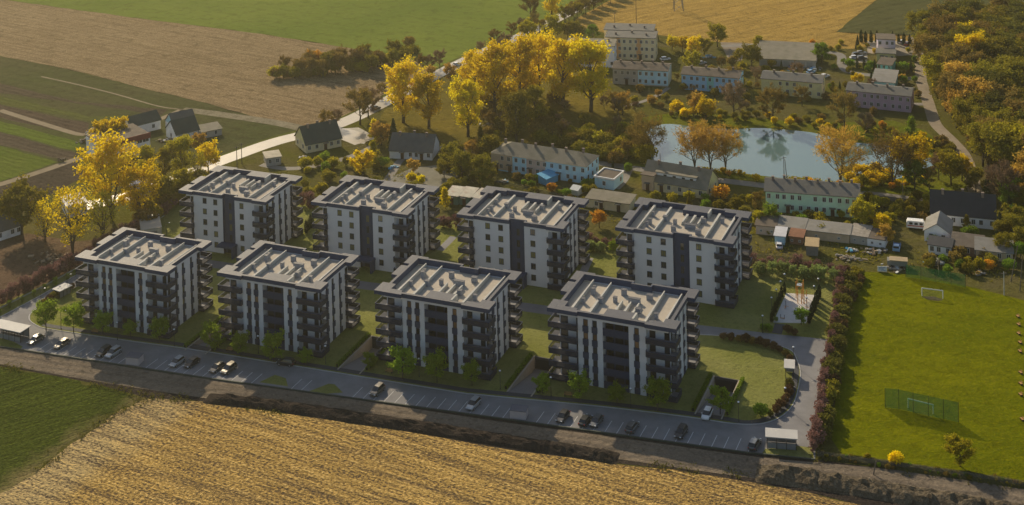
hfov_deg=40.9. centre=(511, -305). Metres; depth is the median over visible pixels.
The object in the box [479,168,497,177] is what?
garden bush
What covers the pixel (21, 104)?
grass strip
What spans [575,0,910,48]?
corn field
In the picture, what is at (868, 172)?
bank shrub
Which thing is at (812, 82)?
apartment house
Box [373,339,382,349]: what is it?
garage door
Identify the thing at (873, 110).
shrub
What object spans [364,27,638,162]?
meadow
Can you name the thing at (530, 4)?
tree
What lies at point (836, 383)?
hedge shrub
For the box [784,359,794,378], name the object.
pavilion
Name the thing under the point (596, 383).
window
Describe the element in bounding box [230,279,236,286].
balcony door
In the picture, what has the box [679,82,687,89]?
shrub
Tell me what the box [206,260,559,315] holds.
path
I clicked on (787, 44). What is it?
garage row
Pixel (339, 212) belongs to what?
window
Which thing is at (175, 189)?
slope shrub
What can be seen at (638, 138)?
thicket shrub
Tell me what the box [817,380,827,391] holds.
hedge shrub
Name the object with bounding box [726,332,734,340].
hedge shrub
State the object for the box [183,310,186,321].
window
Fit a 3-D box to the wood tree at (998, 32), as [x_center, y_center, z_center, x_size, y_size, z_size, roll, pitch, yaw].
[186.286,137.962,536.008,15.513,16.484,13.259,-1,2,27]
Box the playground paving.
[774,293,814,322]
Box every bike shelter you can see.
[0,319,30,342]
[765,427,797,450]
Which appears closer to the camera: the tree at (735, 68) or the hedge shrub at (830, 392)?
the hedge shrub at (830, 392)
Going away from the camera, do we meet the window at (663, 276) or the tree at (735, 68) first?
the window at (663, 276)
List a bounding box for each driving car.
[276,356,295,366]
[701,406,712,419]
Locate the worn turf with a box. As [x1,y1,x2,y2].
[922,296,941,300]
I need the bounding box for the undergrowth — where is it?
[354,164,1021,284]
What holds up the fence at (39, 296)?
on the lawn at (760, 368)
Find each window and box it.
[101,266,105,277]
[102,278,105,289]
[102,290,106,301]
[102,302,106,312]
[108,267,111,278]
[108,279,112,290]
[109,291,112,302]
[109,303,113,314]
[138,273,141,284]
[138,284,142,296]
[139,296,142,308]
[139,308,143,320]
[139,320,143,332]
[182,274,185,286]
[183,298,185,309]
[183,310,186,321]
[190,268,193,280]
[191,292,193,303]
[191,304,194,315]
[246,282,250,294]
[247,294,251,306]
[247,306,251,318]
[247,319,251,330]
[248,331,252,343]
[254,284,257,295]
[254,295,258,307]
[254,308,258,319]
[255,320,259,332]
[255,332,259,344]
[287,289,291,301]
[288,301,292,313]
[288,314,292,326]
[288,326,292,338]
[289,339,293,350]
[332,303,334,315]
[337,210,341,215]
[339,296,341,308]
[406,301,411,313]
[407,313,411,325]
[407,326,411,338]
[407,339,412,351]
[414,302,419,314]
[415,315,419,327]
[415,327,419,340]
[415,340,420,352]
[416,353,420,365]
[452,309,456,321]
[452,321,456,333]
[452,334,457,346]
[453,347,457,359]
[453,360,457,372]
[485,223,489,228]
[486,256,490,262]
[498,224,502,230]
[499,258,503,264]
[516,228,519,235]
[517,262,520,269]
[530,229,534,235]
[531,263,535,269]
[531,274,535,280]
[582,319,587,331]
[583,332,588,345]
[583,345,588,358]
[583,358,588,371]
[592,320,596,333]
[592,333,597,346]
[592,346,597,359]
[592,360,597,372]
[593,373,598,386]
[633,328,638,340]
[634,341,639,354]
[634,354,639,367]
[634,367,639,380]
[635,381,640,394]
[646,236,651,242]
[647,248,651,254]
[647,259,651,265]
[647,271,651,277]
[660,239,665,244]
[661,250,665,256]
[661,262,665,268]
[661,273,666,279]
[680,242,683,250]
[680,254,683,261]
[681,277,684,285]
[696,244,700,250]
[696,255,701,261]
[696,267,701,273]
[697,279,701,285]
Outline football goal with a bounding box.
[921,288,942,298]
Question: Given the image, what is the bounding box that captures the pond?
[646,124,932,181]
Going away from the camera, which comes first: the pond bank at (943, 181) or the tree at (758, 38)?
the pond bank at (943, 181)
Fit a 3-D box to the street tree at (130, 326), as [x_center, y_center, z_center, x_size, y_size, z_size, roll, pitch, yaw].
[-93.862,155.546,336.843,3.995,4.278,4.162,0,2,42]
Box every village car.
[369,105,380,110]
[660,56,670,60]
[776,241,782,248]
[806,69,815,73]
[856,55,867,59]
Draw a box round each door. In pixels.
[88,264,93,270]
[89,300,94,305]
[121,269,126,275]
[127,270,133,276]
[128,295,134,300]
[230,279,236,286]
[231,293,236,298]
[231,305,236,310]
[231,317,237,322]
[267,286,272,291]
[268,298,273,303]
[268,311,273,315]
[274,287,280,292]
[275,300,281,305]
[275,312,281,317]
[275,324,281,329]
[302,291,306,298]
[314,293,317,300]
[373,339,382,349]
[388,297,394,304]
[388,311,394,317]
[388,324,394,329]
[389,336,395,342]
[429,304,434,310]
[429,318,435,323]
[429,330,435,336]
[430,343,435,348]
[436,306,443,311]
[437,319,444,324]
[437,332,444,337]
[460,197,465,205]
[467,311,472,318]
[467,325,472,330]
[480,313,484,320]
[536,359,551,370]
[552,232,556,238]
[561,315,567,322]
[561,329,567,335]
[561,342,568,348]
[561,355,568,361]
[562,368,568,374]
[597,201,603,208]
[606,323,613,329]
[606,336,613,342]
[607,350,613,355]
[607,363,613,368]
[607,376,614,381]
[614,203,620,211]
[615,324,623,330]
[615,338,623,344]
[615,351,623,357]
[616,364,623,370]
[616,378,624,384]
[627,234,631,239]
[643,182,649,190]
[649,330,655,337]
[650,345,655,351]
[650,358,655,364]
[664,332,669,340]
[665,347,669,353]
[665,361,669,366]
[665,374,670,380]
[716,379,736,391]
[719,247,724,253]
[720,295,725,300]
[783,61,788,66]
[785,204,790,212]
[829,208,835,215]
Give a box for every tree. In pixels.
[0,171,55,234]
[29,197,59,241]
[30,298,58,329]
[42,181,102,252]
[57,300,85,332]
[72,128,140,220]
[83,188,122,236]
[86,116,109,133]
[91,309,113,334]
[105,115,128,131]
[117,153,163,211]
[122,318,139,336]
[135,144,157,174]
[142,175,176,195]
[147,315,169,341]
[154,146,177,175]
[164,134,197,172]
[170,167,196,186]
[185,150,207,170]
[188,132,206,147]
[194,137,221,170]
[200,319,223,351]
[229,330,251,355]
[260,328,286,361]
[266,65,281,77]
[270,66,280,76]
[278,54,291,68]
[279,62,290,78]
[282,71,289,78]
[287,66,300,77]
[291,57,304,68]
[296,346,315,363]
[301,48,319,63]
[301,67,312,77]
[302,57,317,75]
[304,48,320,59]
[314,59,330,77]
[314,63,331,76]
[318,108,334,121]
[320,51,333,73]
[329,51,349,74]
[329,109,342,121]
[330,62,341,73]
[332,44,348,67]
[332,52,346,73]
[341,86,374,124]
[344,61,354,71]
[346,55,361,64]
[346,148,376,176]
[348,47,365,61]
[355,51,369,62]
[355,60,369,72]
[357,43,372,58]
[357,85,383,117]
[360,352,376,368]
[364,53,379,72]
[367,118,379,140]
[368,139,381,159]
[369,120,390,144]
[371,50,384,67]
[375,81,386,94]
[380,53,426,122]
[382,55,389,63]
[385,38,401,51]
[385,343,418,378]
[386,118,396,146]
[387,47,400,64]
[398,47,410,63]
[398,47,412,54]
[399,72,444,128]
[400,36,415,46]
[406,158,420,171]
[408,43,420,53]
[413,53,426,69]
[421,346,448,381]
[425,54,435,65]
[425,63,437,73]
[433,48,446,67]
[438,140,461,168]
[439,186,451,208]
[442,63,456,80]
[446,75,486,136]
[446,148,476,176]
[455,48,489,102]
[460,357,481,385]
[464,136,479,153]
[467,38,518,115]
[469,152,498,182]
[475,41,485,50]
[476,134,501,157]
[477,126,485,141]
[488,28,501,40]
[497,88,532,141]
[499,32,512,43]
[502,31,540,91]
[505,21,516,34]
[517,0,539,17]
[517,16,526,27]
[517,16,539,38]
[518,27,556,86]
[523,84,549,121]
[530,13,540,22]
[531,371,550,392]
[533,18,546,33]
[538,33,591,105]
[541,0,563,14]
[541,12,565,38]
[556,5,569,18]
[562,4,574,18]
[562,20,573,36]
[565,20,584,36]
[566,1,578,16]
[566,36,613,111]
[567,368,593,398]
[570,0,583,17]
[579,0,591,13]
[584,24,600,36]
[589,209,606,227]
[590,0,599,9]
[607,379,627,403]
[614,89,630,114]
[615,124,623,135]
[624,109,667,148]
[642,375,671,410]
[666,34,677,47]
[671,119,713,166]
[676,35,687,51]
[680,49,701,66]
[685,35,701,51]
[686,89,705,114]
[686,192,692,204]
[688,116,730,168]
[695,95,718,119]
[698,36,713,54]
[705,385,733,413]
[706,21,728,46]
[706,125,743,167]
[719,78,749,111]
[725,66,745,77]
[732,48,745,61]
[739,41,762,65]
[749,65,761,80]
[751,190,764,200]
[752,35,762,44]
[752,210,765,223]
[755,81,787,115]
[761,201,781,217]
[787,60,804,72]
[792,83,810,105]
[793,306,810,324]
[810,41,830,62]
[812,122,869,179]
[826,87,859,127]
[829,81,836,92]
[848,194,879,223]
[850,72,864,82]
[854,110,873,133]
[855,35,859,49]
[858,127,920,182]
[868,212,893,227]
[876,222,895,240]
[885,132,935,183]
[899,75,907,83]
[899,157,928,188]
[902,9,929,43]
[903,116,918,135]
[909,32,950,60]
[911,18,937,52]
[914,14,941,30]
[915,9,943,27]
[918,19,955,34]
[919,54,944,97]
[921,166,938,188]
[923,50,944,63]
[925,0,951,14]
[927,12,957,23]
[927,71,954,110]
[928,29,960,40]
[928,40,951,51]
[928,153,945,179]
[932,70,970,118]
[934,47,964,68]
[934,148,966,184]
[938,0,974,15]
[938,45,969,70]
[940,41,990,65]
[941,28,966,50]
[941,88,966,127]
[941,432,976,466]
[942,6,973,23]
[942,59,982,76]
[946,21,989,42]
[946,96,983,144]
[948,151,973,180]
[950,91,984,137]
[951,30,987,51]
[952,86,974,100]
[954,75,993,97]
[955,111,986,152]
[959,0,986,11]
[959,69,1006,93]
[961,58,1000,76]
[961,118,1011,168]
[961,214,970,227]
[962,166,985,191]
[964,118,985,166]
[965,7,978,20]
[970,6,997,20]
[970,19,999,32]
[970,105,995,153]
[971,35,1000,57]
[973,8,999,22]
[973,115,1008,163]
[974,27,1004,38]
[974,99,988,107]
[976,35,1010,58]
[976,55,997,66]
[979,90,1010,111]
[979,106,999,115]
[979,122,1023,167]
[980,3,999,12]
[980,119,1012,167]
[981,107,1013,119]
[982,79,1021,102]
[982,157,1023,209]
[983,22,1011,41]
[983,175,992,193]
[985,120,1023,174]
[988,0,1021,14]
[991,63,1014,77]
[991,219,1008,232]
[992,231,1013,247]
[993,54,1023,70]
[994,62,1023,87]
[994,202,1023,231]
[994,212,1002,233]
[997,77,1013,90]
[997,186,1021,207]
[1000,97,1023,119]
[1000,211,1023,240]
[1001,15,1022,23]
[1001,16,1023,36]
[1001,31,1022,49]
[1002,111,1022,125]
[1003,41,1023,56]
[1003,143,1023,180]
[1005,80,1023,99]
[1006,11,1023,23]
[1007,55,1023,69]
[1007,195,1011,205]
[1009,225,1023,249]
[1010,146,1023,188]
[1010,241,1023,260]
[1012,32,1023,45]
[1012,187,1023,207]
[1014,36,1023,46]
[1014,108,1023,124]
[1016,132,1023,152]
[1018,212,1023,222]
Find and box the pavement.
[42,323,798,423]
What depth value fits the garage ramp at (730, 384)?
308.05 m
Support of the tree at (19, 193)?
on the soil field at (16, 262)
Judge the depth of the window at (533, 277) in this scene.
359.42 m
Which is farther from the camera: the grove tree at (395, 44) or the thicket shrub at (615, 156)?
the grove tree at (395, 44)
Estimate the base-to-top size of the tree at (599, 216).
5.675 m
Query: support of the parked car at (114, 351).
on the road at (809, 352)
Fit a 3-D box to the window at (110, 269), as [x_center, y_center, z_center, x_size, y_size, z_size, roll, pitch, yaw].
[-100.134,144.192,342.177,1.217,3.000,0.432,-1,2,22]
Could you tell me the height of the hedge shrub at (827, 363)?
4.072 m
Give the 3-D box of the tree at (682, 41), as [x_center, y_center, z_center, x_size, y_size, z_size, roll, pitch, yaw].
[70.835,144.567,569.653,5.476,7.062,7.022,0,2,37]
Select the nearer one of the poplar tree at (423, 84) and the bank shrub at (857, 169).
the bank shrub at (857, 169)
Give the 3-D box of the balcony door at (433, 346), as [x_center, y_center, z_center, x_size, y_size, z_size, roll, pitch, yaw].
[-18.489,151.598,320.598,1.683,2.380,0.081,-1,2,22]
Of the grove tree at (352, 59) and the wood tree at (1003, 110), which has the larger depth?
the grove tree at (352, 59)
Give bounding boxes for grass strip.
[0,96,126,120]
[0,121,79,150]
[0,146,55,180]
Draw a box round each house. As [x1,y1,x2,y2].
[0,214,20,240]
[86,123,150,158]
[129,177,145,189]
[139,214,161,233]
[294,119,342,152]
[388,130,439,159]
[491,138,599,182]
[567,38,616,67]
[594,167,623,189]
[603,23,655,38]
[605,30,657,60]
[612,59,671,86]
[640,171,656,190]
[641,159,718,198]
[680,65,743,92]
[760,69,825,98]
[764,175,859,217]
[845,81,913,112]
[872,68,898,85]
[876,33,895,47]
[876,47,895,60]
[876,57,896,69]
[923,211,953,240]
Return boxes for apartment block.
[75,227,212,338]
[178,165,302,259]
[217,240,360,357]
[311,175,440,273]
[374,255,522,380]
[456,186,589,290]
[547,271,699,402]
[615,197,752,308]
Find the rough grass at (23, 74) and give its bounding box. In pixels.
[0,56,296,181]
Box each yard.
[346,127,368,143]
[391,164,459,186]
[720,42,745,60]
[854,53,866,62]
[867,41,912,55]
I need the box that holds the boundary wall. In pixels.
[0,215,164,307]
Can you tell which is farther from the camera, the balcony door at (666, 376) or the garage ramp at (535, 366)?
the garage ramp at (535, 366)
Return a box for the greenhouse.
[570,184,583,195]
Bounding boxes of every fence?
[0,274,77,316]
[877,195,905,201]
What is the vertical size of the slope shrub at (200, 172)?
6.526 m
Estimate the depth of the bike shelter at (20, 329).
337.92 m
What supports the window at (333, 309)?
in the apartment block at (301, 297)
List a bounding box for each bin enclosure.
[125,351,143,365]
[509,404,527,419]
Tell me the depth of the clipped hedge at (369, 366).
322.91 m
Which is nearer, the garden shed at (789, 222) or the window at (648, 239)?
the window at (648, 239)
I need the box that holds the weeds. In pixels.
[2,361,1018,489]
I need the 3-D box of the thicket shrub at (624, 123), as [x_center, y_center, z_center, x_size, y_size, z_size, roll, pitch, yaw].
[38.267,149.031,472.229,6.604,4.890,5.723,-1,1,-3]
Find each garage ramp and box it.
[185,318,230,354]
[338,335,382,373]
[507,356,551,396]
[694,375,738,418]
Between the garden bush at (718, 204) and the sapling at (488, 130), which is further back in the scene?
the sapling at (488, 130)
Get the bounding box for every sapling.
[479,108,487,121]
[482,108,495,125]
[482,126,494,134]
[484,95,492,107]
[496,111,510,123]
[500,116,514,134]
[546,92,560,103]
[556,118,570,133]
[560,99,570,109]
[577,113,590,123]
[599,95,609,105]
[606,91,617,104]
[609,96,624,111]
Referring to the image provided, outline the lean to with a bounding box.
[927,235,953,255]
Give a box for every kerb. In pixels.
[0,346,814,460]
[40,327,800,424]
[700,334,795,356]
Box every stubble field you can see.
[0,0,427,124]
[0,398,857,504]
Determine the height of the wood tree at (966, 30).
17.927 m
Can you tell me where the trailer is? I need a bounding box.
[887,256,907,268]
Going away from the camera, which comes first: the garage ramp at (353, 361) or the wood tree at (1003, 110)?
the garage ramp at (353, 361)
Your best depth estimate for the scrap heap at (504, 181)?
430.99 m
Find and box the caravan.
[906,218,924,229]
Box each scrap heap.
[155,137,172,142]
[496,179,508,182]
[700,54,715,57]
[787,66,821,71]
[835,253,867,263]
[845,247,856,252]
[856,247,887,255]
[881,263,904,272]
[923,258,944,265]
[971,270,986,275]
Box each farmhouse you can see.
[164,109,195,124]
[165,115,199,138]
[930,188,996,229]
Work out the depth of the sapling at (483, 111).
488.84 m
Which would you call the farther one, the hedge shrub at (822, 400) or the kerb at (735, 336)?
the kerb at (735, 336)
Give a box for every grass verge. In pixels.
[212,0,578,158]
[453,0,608,77]
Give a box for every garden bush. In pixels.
[297,156,312,169]
[299,178,309,186]
[303,186,312,197]
[304,166,311,172]
[312,182,328,194]
[313,155,322,165]
[319,150,329,160]
[320,160,330,170]
[321,170,336,182]
[326,156,340,168]
[340,171,347,177]
[342,156,348,165]
[354,164,365,174]
[370,159,379,168]
[377,156,389,165]
[432,188,441,196]
[435,160,452,176]
[441,181,451,190]
[447,177,460,185]
[457,164,470,176]
[458,144,465,151]
[459,176,469,185]
[469,154,479,169]
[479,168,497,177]
[481,178,494,187]
[511,171,520,179]
[525,173,534,180]
[527,180,535,186]
[527,187,534,192]
[561,188,571,195]
[580,178,590,184]
[582,184,589,191]
[588,183,597,191]
[649,190,661,199]
[667,192,678,202]
[683,190,695,199]
[700,199,711,206]
[701,193,708,199]
[712,199,724,208]
[724,202,731,208]
[729,196,744,209]
[739,194,746,199]
[739,205,750,211]
[745,194,752,203]
[752,200,762,209]
[792,210,799,216]
[796,213,807,217]
[801,209,814,218]
[812,211,825,218]
[815,216,826,220]
[836,210,844,217]
[850,218,862,223]
[891,212,897,221]
[916,211,927,220]
[922,251,936,261]
[923,257,935,267]
[938,254,948,261]
[942,264,953,271]
[948,250,962,261]
[952,245,967,256]
[954,259,962,268]
[960,226,971,232]
[961,261,975,272]
[963,256,971,262]
[968,225,979,233]
[977,248,987,257]
[984,252,998,261]
[1001,257,1016,270]
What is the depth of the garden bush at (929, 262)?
363.60 m
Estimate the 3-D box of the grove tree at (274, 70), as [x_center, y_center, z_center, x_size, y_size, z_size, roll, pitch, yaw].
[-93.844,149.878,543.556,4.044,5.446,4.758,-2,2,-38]
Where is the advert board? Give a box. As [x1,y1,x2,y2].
[877,266,886,271]
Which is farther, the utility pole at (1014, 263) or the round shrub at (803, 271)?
the round shrub at (803, 271)
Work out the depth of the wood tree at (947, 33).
538.00 m
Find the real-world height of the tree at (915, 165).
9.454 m
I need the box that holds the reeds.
[698,123,931,182]
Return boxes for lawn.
[0,203,836,456]
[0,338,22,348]
[261,375,287,385]
[311,384,342,393]
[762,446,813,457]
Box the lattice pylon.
[673,0,683,10]
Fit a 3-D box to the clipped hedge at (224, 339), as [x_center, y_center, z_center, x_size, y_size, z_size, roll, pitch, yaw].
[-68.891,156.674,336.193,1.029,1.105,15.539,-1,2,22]
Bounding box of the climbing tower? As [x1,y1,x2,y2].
[795,279,803,298]
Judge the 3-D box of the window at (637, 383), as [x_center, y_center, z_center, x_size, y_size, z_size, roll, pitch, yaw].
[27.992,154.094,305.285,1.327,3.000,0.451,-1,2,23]
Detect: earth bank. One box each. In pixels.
[202,393,619,464]
[755,464,1021,504]
[821,452,1023,488]
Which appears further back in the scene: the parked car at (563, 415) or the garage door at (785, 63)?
the garage door at (785, 63)
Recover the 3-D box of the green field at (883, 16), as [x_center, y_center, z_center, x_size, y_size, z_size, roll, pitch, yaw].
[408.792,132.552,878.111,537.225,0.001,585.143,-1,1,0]
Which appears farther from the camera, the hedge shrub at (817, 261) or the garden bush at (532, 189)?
the garden bush at (532, 189)
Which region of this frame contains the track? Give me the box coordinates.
[0,348,1023,504]
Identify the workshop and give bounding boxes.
[60,193,87,217]
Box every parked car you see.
[26,333,44,344]
[53,337,70,348]
[95,344,111,356]
[104,345,121,357]
[168,355,185,366]
[183,356,200,368]
[208,360,225,372]
[220,360,237,374]
[369,382,385,396]
[465,395,480,410]
[555,408,569,422]
[578,413,592,426]
[589,413,603,427]
[625,420,638,433]
[674,423,687,438]
[748,437,760,450]
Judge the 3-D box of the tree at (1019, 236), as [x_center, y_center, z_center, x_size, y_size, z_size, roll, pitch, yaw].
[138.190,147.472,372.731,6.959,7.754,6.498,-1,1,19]
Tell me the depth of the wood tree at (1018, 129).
422.88 m
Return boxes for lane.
[439,145,922,201]
[721,44,911,79]
[910,37,981,192]
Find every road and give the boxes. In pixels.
[0,275,826,457]
[87,3,590,209]
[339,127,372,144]
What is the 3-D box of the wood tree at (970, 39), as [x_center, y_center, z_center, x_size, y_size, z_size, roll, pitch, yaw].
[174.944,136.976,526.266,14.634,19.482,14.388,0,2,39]
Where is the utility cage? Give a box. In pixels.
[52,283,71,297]
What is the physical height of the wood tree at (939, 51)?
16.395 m
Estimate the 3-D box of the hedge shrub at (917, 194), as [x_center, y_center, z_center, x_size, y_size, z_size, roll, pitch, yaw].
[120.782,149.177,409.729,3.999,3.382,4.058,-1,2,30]
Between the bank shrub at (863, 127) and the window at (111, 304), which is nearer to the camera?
the window at (111, 304)
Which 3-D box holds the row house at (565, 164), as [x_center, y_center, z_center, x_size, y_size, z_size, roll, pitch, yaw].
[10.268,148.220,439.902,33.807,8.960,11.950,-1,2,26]
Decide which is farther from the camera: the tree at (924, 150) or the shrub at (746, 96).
the shrub at (746, 96)
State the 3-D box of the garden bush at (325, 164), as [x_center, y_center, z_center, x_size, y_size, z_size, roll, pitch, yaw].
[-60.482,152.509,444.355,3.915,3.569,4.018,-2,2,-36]
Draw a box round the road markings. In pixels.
[37,343,748,451]
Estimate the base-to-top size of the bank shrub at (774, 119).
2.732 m
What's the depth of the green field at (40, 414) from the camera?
302.72 m
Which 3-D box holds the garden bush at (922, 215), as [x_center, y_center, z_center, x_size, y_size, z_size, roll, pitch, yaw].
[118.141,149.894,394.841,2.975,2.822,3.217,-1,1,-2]
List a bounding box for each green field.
[0,367,147,492]
[12,0,577,67]
[837,0,1023,34]
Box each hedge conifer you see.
[304,219,307,233]
[308,214,311,228]
[806,312,810,323]
[812,298,816,310]
[813,290,818,304]
[817,284,820,297]
[859,30,863,41]
[863,31,867,41]
[869,31,872,42]
[902,33,905,43]
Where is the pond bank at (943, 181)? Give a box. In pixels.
[622,112,965,193]
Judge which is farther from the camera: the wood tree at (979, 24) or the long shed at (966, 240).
the wood tree at (979, 24)
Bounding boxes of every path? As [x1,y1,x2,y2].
[0,109,84,135]
[0,157,82,185]
[41,76,181,109]
[161,109,182,119]
[182,107,302,129]
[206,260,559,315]
[259,146,369,169]
[384,159,405,180]
[437,236,456,250]
[580,258,593,271]
[616,169,632,188]
[631,87,669,104]
[772,323,783,333]
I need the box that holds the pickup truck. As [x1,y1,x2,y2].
[892,241,900,251]
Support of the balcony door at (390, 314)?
in the apartment block at (461, 313)
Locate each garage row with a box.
[585,188,636,212]
[754,45,817,62]
[759,40,825,55]
[759,52,816,67]
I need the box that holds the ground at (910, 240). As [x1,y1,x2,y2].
[0,0,1023,501]
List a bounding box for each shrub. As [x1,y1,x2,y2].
[0,289,8,303]
[4,288,13,300]
[6,300,11,307]
[7,282,17,297]
[15,282,21,295]
[18,274,29,293]
[24,278,34,291]
[30,277,40,288]
[31,271,42,286]
[37,266,49,283]
[45,263,55,279]
[45,294,53,302]
[48,266,60,277]
[50,291,57,298]
[52,277,57,285]
[53,261,67,274]
[59,257,68,272]
[64,252,75,268]
[92,237,99,246]
[118,222,130,228]
[127,222,139,229]
[130,219,139,229]
[134,207,158,220]
[138,196,156,210]
[149,204,163,217]
[153,193,174,205]
[161,204,169,215]
[170,184,182,193]
[171,192,181,204]
[180,194,189,200]
[187,170,202,178]
[193,169,210,176]
[299,191,305,205]
[304,191,314,203]
[306,196,315,208]
[405,171,416,181]
[416,174,424,182]
[437,215,448,226]
[445,216,453,227]
[450,213,461,227]
[546,182,556,190]
[555,121,567,134]
[558,134,577,148]
[562,125,578,135]
[566,131,576,139]
[571,139,588,151]
[577,126,588,131]
[577,127,596,143]
[581,122,596,129]
[584,142,591,152]
[586,142,599,154]
[586,239,595,251]
[590,130,603,143]
[591,236,599,242]
[594,146,609,158]
[594,241,606,251]
[596,131,615,143]
[597,143,609,152]
[601,124,611,131]
[601,237,608,246]
[605,129,617,136]
[605,141,616,152]
[606,150,624,163]
[608,122,624,134]
[608,238,617,252]
[611,147,626,157]
[613,136,626,145]
[613,145,629,159]
[618,121,630,126]
[618,133,632,140]
[618,138,632,151]
[621,125,634,133]
[624,162,632,171]
[629,144,641,157]
[630,95,638,101]
[631,132,647,144]
[632,101,640,110]
[633,143,658,163]
[635,83,644,91]
[646,95,657,103]
[655,89,662,95]
[657,102,663,107]
[661,92,669,100]
[669,99,683,111]
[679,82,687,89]
[679,108,689,117]
[689,107,696,114]
[709,88,718,95]
[710,184,729,199]
[716,55,725,65]
[716,108,723,114]
[719,166,726,172]
[719,332,726,339]
[726,55,736,65]
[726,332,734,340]
[731,112,737,117]
[732,117,739,122]
[734,335,740,340]
[737,61,746,67]
[740,333,751,342]
[741,114,748,120]
[743,92,750,99]
[748,336,754,343]
[749,252,757,265]
[751,173,760,181]
[752,110,760,116]
[752,261,765,273]
[752,402,768,416]
[754,336,763,344]
[759,323,766,330]
[761,65,770,70]
[762,339,771,346]
[765,255,773,266]
[765,323,772,331]
[767,59,776,66]
[767,259,777,275]
[767,408,773,416]
[769,341,777,349]
[771,116,777,123]
[772,403,780,412]
[774,344,782,351]
[775,261,788,273]
[775,398,785,407]
[780,395,788,403]
[781,349,789,355]
[782,324,792,332]
[784,116,794,124]
[784,377,794,386]
[784,385,794,394]
[786,259,795,270]
[786,263,796,275]
[786,354,792,358]
[789,113,797,119]
[790,252,803,269]
[792,328,798,334]
[795,117,802,123]
[796,264,813,279]
[802,115,810,120]
[804,261,813,268]
[806,427,825,443]
[808,439,818,451]
[809,431,819,447]
[810,263,821,276]
[811,417,822,426]
[811,421,821,432]
[812,412,834,429]
[813,258,821,265]
[813,264,827,280]
[813,397,828,408]
[815,118,823,124]
[815,392,826,399]
[815,403,826,411]
[816,374,826,386]
[817,113,825,120]
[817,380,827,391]
[818,368,830,380]
[818,428,827,443]
[819,384,839,399]
[820,384,828,392]
[821,92,829,99]
[821,358,842,370]
[821,424,832,438]
[822,404,836,417]
[823,343,834,355]
[824,385,839,402]
[825,322,846,336]
[825,355,842,366]
[825,378,840,389]
[825,397,832,405]
[827,262,834,274]
[827,329,835,339]
[827,334,847,351]
[827,350,844,364]
[828,266,839,282]
[828,365,840,376]
[828,373,841,383]
[829,311,839,320]
[829,316,848,327]
[831,122,837,127]
[831,292,852,305]
[833,304,851,314]
[833,313,850,325]
[833,322,848,335]
[834,277,843,288]
[835,44,841,49]
[836,285,853,295]
[838,265,846,271]
[839,269,857,280]
[839,302,853,311]
[842,279,855,285]
[843,282,858,294]
[844,58,854,65]
[844,171,855,179]
[849,177,862,184]
[852,164,863,173]
[853,280,862,288]
[856,44,863,50]
[856,174,869,185]
[857,268,864,275]
[858,276,864,283]
[860,123,871,130]
[860,164,871,173]
[862,169,874,178]
[863,191,873,201]
[863,452,870,458]
[864,65,871,70]
[865,60,873,67]
[868,178,878,185]
[869,106,877,114]
[869,195,882,206]
[871,127,878,133]
[872,172,888,183]
[878,120,886,128]
[879,197,889,207]
[885,173,894,181]
[887,450,904,464]
[888,182,896,188]
[888,202,902,212]
[893,179,901,186]
[894,208,902,215]
[895,198,906,209]
[897,68,905,74]
[899,61,908,70]
[901,211,908,217]
[903,179,910,186]
[904,197,917,207]
[905,205,915,216]
[909,61,912,71]
[909,189,922,200]
[911,55,918,61]
[911,75,917,80]
[914,89,921,96]
[914,203,921,211]
[917,130,926,137]
[918,200,929,212]
[922,191,929,199]
[931,140,940,147]
[938,134,948,140]
[940,139,949,147]
[945,143,956,150]
[972,256,986,269]
[984,259,997,269]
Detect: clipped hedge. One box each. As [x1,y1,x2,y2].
[183,315,223,347]
[212,332,231,350]
[335,332,369,366]
[365,348,386,370]
[504,352,532,388]
[536,366,556,392]
[691,372,712,410]
[725,376,744,414]
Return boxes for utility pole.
[1011,246,1017,280]
[1019,255,1022,290]
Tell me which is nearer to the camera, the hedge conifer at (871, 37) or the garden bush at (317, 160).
the garden bush at (317, 160)
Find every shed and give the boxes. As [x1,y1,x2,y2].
[198,121,222,137]
[262,149,281,165]
[446,185,465,204]
[458,186,479,205]
[471,187,483,198]
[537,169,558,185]
[754,215,779,235]
[773,226,787,244]
[777,215,808,233]
[788,227,805,244]
[805,219,852,242]
[805,237,819,255]
[850,223,872,244]
[867,227,887,247]
[951,231,984,256]
[974,236,1013,261]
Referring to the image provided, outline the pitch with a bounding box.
[832,272,1023,479]
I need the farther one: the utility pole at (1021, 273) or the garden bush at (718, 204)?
the garden bush at (718, 204)
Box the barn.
[126,109,161,131]
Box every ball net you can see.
[885,388,958,421]
[905,264,965,287]
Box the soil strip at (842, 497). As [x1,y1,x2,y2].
[0,364,901,504]
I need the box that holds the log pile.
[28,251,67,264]
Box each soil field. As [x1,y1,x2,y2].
[0,83,167,114]
[0,105,89,135]
[0,132,77,159]
[0,161,82,205]
[0,233,99,300]

